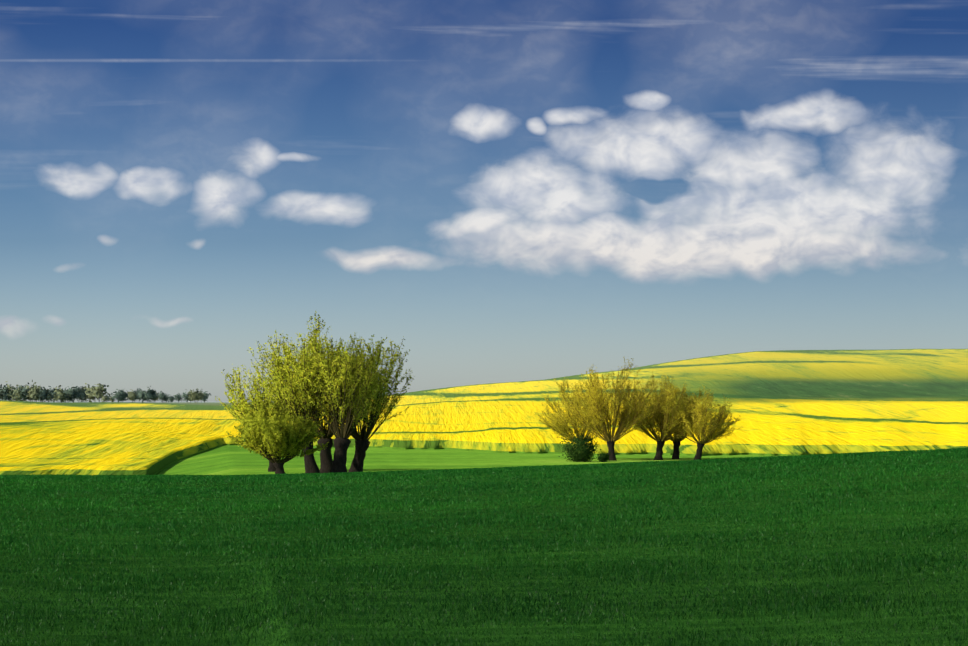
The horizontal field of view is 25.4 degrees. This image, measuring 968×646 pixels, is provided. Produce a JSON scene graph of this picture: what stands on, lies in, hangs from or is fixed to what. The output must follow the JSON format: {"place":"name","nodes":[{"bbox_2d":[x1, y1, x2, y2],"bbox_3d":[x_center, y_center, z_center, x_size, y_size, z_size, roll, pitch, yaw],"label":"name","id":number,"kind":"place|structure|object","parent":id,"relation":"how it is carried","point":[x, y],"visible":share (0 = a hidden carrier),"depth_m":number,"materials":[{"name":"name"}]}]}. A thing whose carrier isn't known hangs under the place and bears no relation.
{"place":"outdoors","nodes":[
{"label":"outdoors","id":0,"kind":"place"},
{"bbox_2d":[0,402,967,645],"bbox_3d":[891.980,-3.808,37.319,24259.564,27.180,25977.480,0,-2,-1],"label":"ground","id":1,"kind":"structure","parent":0,"point":[229,459],"depth_m":74.71,"materials":[{"name":"green plant"}]},
{"bbox_2d":[6,381,17,400],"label":"tree","id":2,"kind":"object","parent":1,"relation":"on","point":[10,391],"visible":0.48,"depth_m":1537.83,"materials":[{"name":"green plant"}]},
{"bbox_2d":[10,389,25,400],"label":"tree","id":3,"kind":"object","parent":1,"relation":"on","point":[17,395],"visible":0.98,"depth_m":1463.77,"materials":[{"name":"green plant"}]},
{"bbox_2d":[15,385,29,400],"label":"tree","id":4,"kind":"object","parent":1,"relation":"on","point":[25,393],"visible":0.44,"depth_m":1592.39,"materials":[{"name":"green plant"}]},
{"bbox_2d":[26,380,35,401],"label":"tree","id":5,"kind":"object","parent":1,"relation":"on","point":[27,386],"visible":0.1,"depth_m":1614.54,"materials":[{"name":"green plant"}]},
{"bbox_2d":[38,387,47,401],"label":"tree","id":6,"kind":"object","parent":1,"relation":"on","point":[43,395],"visible":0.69,"depth_m":1577.62,"materials":[{"name":"green plant"}]},
{"bbox_2d":[45,386,54,401],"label":"tree","id":7,"kind":"object","parent":1,"relation":"on","point":[52,391],"visible":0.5,"depth_m":1622.83,"materials":[{"name":"green plant"}]},
{"bbox_2d":[53,385,70,402],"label":"tree","id":8,"kind":"object","parent":1,"relation":"on","point":[59,395],"visible":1,"depth_m":1536.33,"materials":[{"name":"green plant"}]},
{"bbox_2d":[65,384,79,402],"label":"tree","id":9,"kind":"object","parent":1,"relation":"on","point":[71,391],"visible":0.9,"depth_m":1543.40,"materials":[{"name":"green plant"}]},
{"bbox_2d":[79,391,87,401],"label":"tree","id":10,"kind":"object","parent":1,"relation":"on","point":[85,396],"visible":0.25,"depth_m":1674.31,"materials":[{"name":"green plant"}]},
{"bbox_2d":[82,383,94,401],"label":"tree","id":11,"kind":"object","parent":1,"relation":"on","point":[86,388],"visible":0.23,"depth_m":1678.44,"materials":[{"name":"green plant"}]},
{"bbox_2d":[101,395,107,401],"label":"tree","id":12,"kind":"object","parent":1,"relation":"on","point":[105,398],"visible":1,"depth_m":1481.67,"materials":[{"name":"green plant"}]},
{"bbox_2d":[117,389,127,401],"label":"tree","id":13,"kind":"object","parent":1,"relation":"on","point":[125,393],"visible":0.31,"depth_m":1535.87,"materials":[{"name":"green plant"}]},
{"bbox_2d":[137,389,146,400],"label":"tree","id":14,"kind":"object","parent":1,"relation":"on","point":[141,394],"visible":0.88,"depth_m":1569.94,"materials":[{"name":"green plant"}]},
{"bbox_2d":[157,391,166,402],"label":"tree","id":15,"kind":"object","parent":1,"relation":"on","point":[162,396],"visible":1,"depth_m":1545.00,"materials":[{"name":"green plant"}]},
{"bbox_2d":[168,394,174,401],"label":"tree","id":16,"kind":"object","parent":1,"relation":"on","point":[171,398],"visible":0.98,"depth_m":1635.12,"materials":[{"name":"green plant"}]},
{"bbox_2d":[174,393,183,402],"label":"tree","id":17,"kind":"object","parent":1,"relation":"on","point":[177,397],"visible":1,"depth_m":1485.68,"materials":[{"name":"green plant"}]},
{"bbox_2d":[181,390,191,402],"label":"tree","id":18,"kind":"object","parent":1,"relation":"on","point":[185,396],"visible":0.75,"depth_m":1543.10,"materials":[{"name":"green plant"}]},
{"bbox_2d":[188,390,198,400],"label":"tree","id":19,"kind":"object","parent":1,"relation":"on","point":[194,396],"visible":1,"depth_m":1512.50,"materials":[{"name":"green plant"}]},
{"bbox_2d":[192,388,203,402],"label":"tree","id":20,"kind":"object","parent":1,"relation":"on","point":[199,393],"visible":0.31,"depth_m":1558.32,"materials":[{"name":"green plant"}]},
{"bbox_2d":[201,391,210,402],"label":"tree","id":21,"kind":"object","parent":1,"relation":"on","point":[205,397],"visible":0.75,"depth_m":1703.15,"materials":[{"name":"green plant"}]},
{"bbox_2d":[215,354,301,471],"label":"willow","id":22,"kind":"object","parent":1,"relation":"on","point":[241,401],"visible":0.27,"depth_m":181.36,"materials":[{"name":"green plant"}]},
{"bbox_2d":[225,397,328,473],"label":"willow","id":23,"kind":"object","parent":1,"relation":"on","point":[277,439],"visible":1,"depth_m":161.99,"materials":[{"name":"green plant"}]},
{"bbox_2d":[247,310,354,472],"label":"willow","id":24,"kind":"object","parent":1,"relation":"on","point":[281,381],"visible":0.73,"depth_m":168.39,"materials":[{"name":"green plant"}]},
{"bbox_2d":[274,334,373,472],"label":"willow","id":25,"kind":"object","parent":1,"relation":"on","point":[326,460],"visible":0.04,"depth_m":175.87,"materials":[{"name":"green plant"}]},
{"bbox_2d":[297,332,386,472],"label":"willow","id":26,"kind":"object","parent":1,"relation":"on","point":[358,382],"visible":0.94,"depth_m":166.92,"materials":[{"name":"green plant"}]},
{"bbox_2d":[333,336,414,471],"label":"willow","id":27,"kind":"object","parent":1,"relation":"on","point":[362,442],"visible":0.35,"depth_m":172.28,"materials":[{"name":"green plant"}]},
{"bbox_2d":[0,447,967,645],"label":"wheat blades","id":28,"kind":"object","parent":1,"relation":"on","point":[591,467],"visible":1,"depth_m":81.42,"materials":[{"name":"green plant"}]},
{"bbox_2d":[534,376,617,459],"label":"willow","id":29,"kind":"object","parent":1,"relation":"on","point":[558,424],"visible":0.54,"depth_m":221.39,"materials":[{"name":"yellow plant"}]},
{"bbox_2d":[557,430,601,461],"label":"shrub","id":30,"kind":"object","parent":1,"relation":"on","point":[581,452],"visible":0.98,"depth_m":213.29,"materials":[{"name":"green plant"}]},
{"bbox_2d":[596,451,610,461],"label":"shrub","id":31,"kind":"object","parent":1,"relation":"on","point":[604,457],"visible":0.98,"depth_m":212.45,"materials":[{"name":"green plant"}]},
{"bbox_2d":[557,357,665,460],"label":"willow","id":32,"kind":"object","parent":1,"relation":"on","point":[599,406],"visible":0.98,"depth_m":218.29,"materials":[{"name":"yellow plant"}]},
{"bbox_2d":[621,375,705,459],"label":"willow","id":33,"kind":"object","parent":1,"relation":"on","point":[669,413],"visible":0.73,"depth_m":220.01,"materials":[{"name":"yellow plant"}]},
{"bbox_2d":[643,381,717,458],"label":"willow","id":34,"kind":"object","parent":1,"relation":"on","point":[676,446],"visible":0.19,"depth_m":223.92,"materials":[{"name":"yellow plant"}]},
{"bbox_2d":[662,386,742,459],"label":"willow","id":35,"kind":"object","parent":1,"relation":"on","point":[711,430],"visible":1,"depth_m":218.03,"materials":[{"name":"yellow plant"}]},
{"bbox_2d":[0,349,967,475],"bbox_3d":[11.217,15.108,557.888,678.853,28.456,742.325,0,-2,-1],"label":"rapeseed field","id":36,"kind":"structure","parent":0,"point":[798,402],"depth_m":349.69,"materials":[{"name":"yellow plant"}]},
{"bbox_2d":[0,384,10,399],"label":"tree","id":37,"kind":"object","parent":36,"relation":"on","point":[5,390],"visible":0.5,"depth_m":1535.13,"materials":[{"name":"green plant"}]},
{"bbox_2d":[27,387,42,401],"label":"tree","id":38,"kind":"object","parent":36,"relation":"on","point":[34,394],"visible":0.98,"depth_m":1541.83,"materials":[{"name":"green plant"}]},
{"bbox_2d":[76,386,85,401],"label":"tree","id":39,"kind":"object","parent":36,"relation":"on","point":[81,392],"visible":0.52,"depth_m":1630.18,"materials":[{"name":"green plant"}]},
{"bbox_2d":[85,387,97,400],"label":"tree","id":40,"kind":"object","parent":36,"relation":"on","point":[90,395],"visible":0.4,"depth_m":1652.50,"materials":[{"name":"green plant"}]},
{"bbox_2d":[88,383,109,401],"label":"tree","id":41,"kind":"object","parent":36,"relation":"on","point":[98,391],"visible":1,"depth_m":1576.75,"materials":[{"name":"green plant"}]},
{"bbox_2d":[111,390,129,401],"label":"tree","id":42,"kind":"object","parent":36,"relation":"on","point":[120,397],"visible":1,"depth_m":1485.00,"materials":[{"name":"green plant"}]},
{"bbox_2d":[127,389,136,401],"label":"tree","id":43,"kind":"object","parent":36,"relation":"on","point":[131,395],"visible":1,"depth_m":1578.83,"materials":[{"name":"green plant"}]},
{"bbox_2d":[144,386,155,401],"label":"tree","id":44,"kind":"object","parent":36,"relation":"on","point":[149,394],"visible":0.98,"depth_m":1505.69,"materials":[{"name":"green plant"}]},
{"bbox_2d":[0,0,967,401],"label":"sky","id":45,"kind":"structure","parent":0,"point":[507,190],"materials":[{"name":"blue"}]}
]}

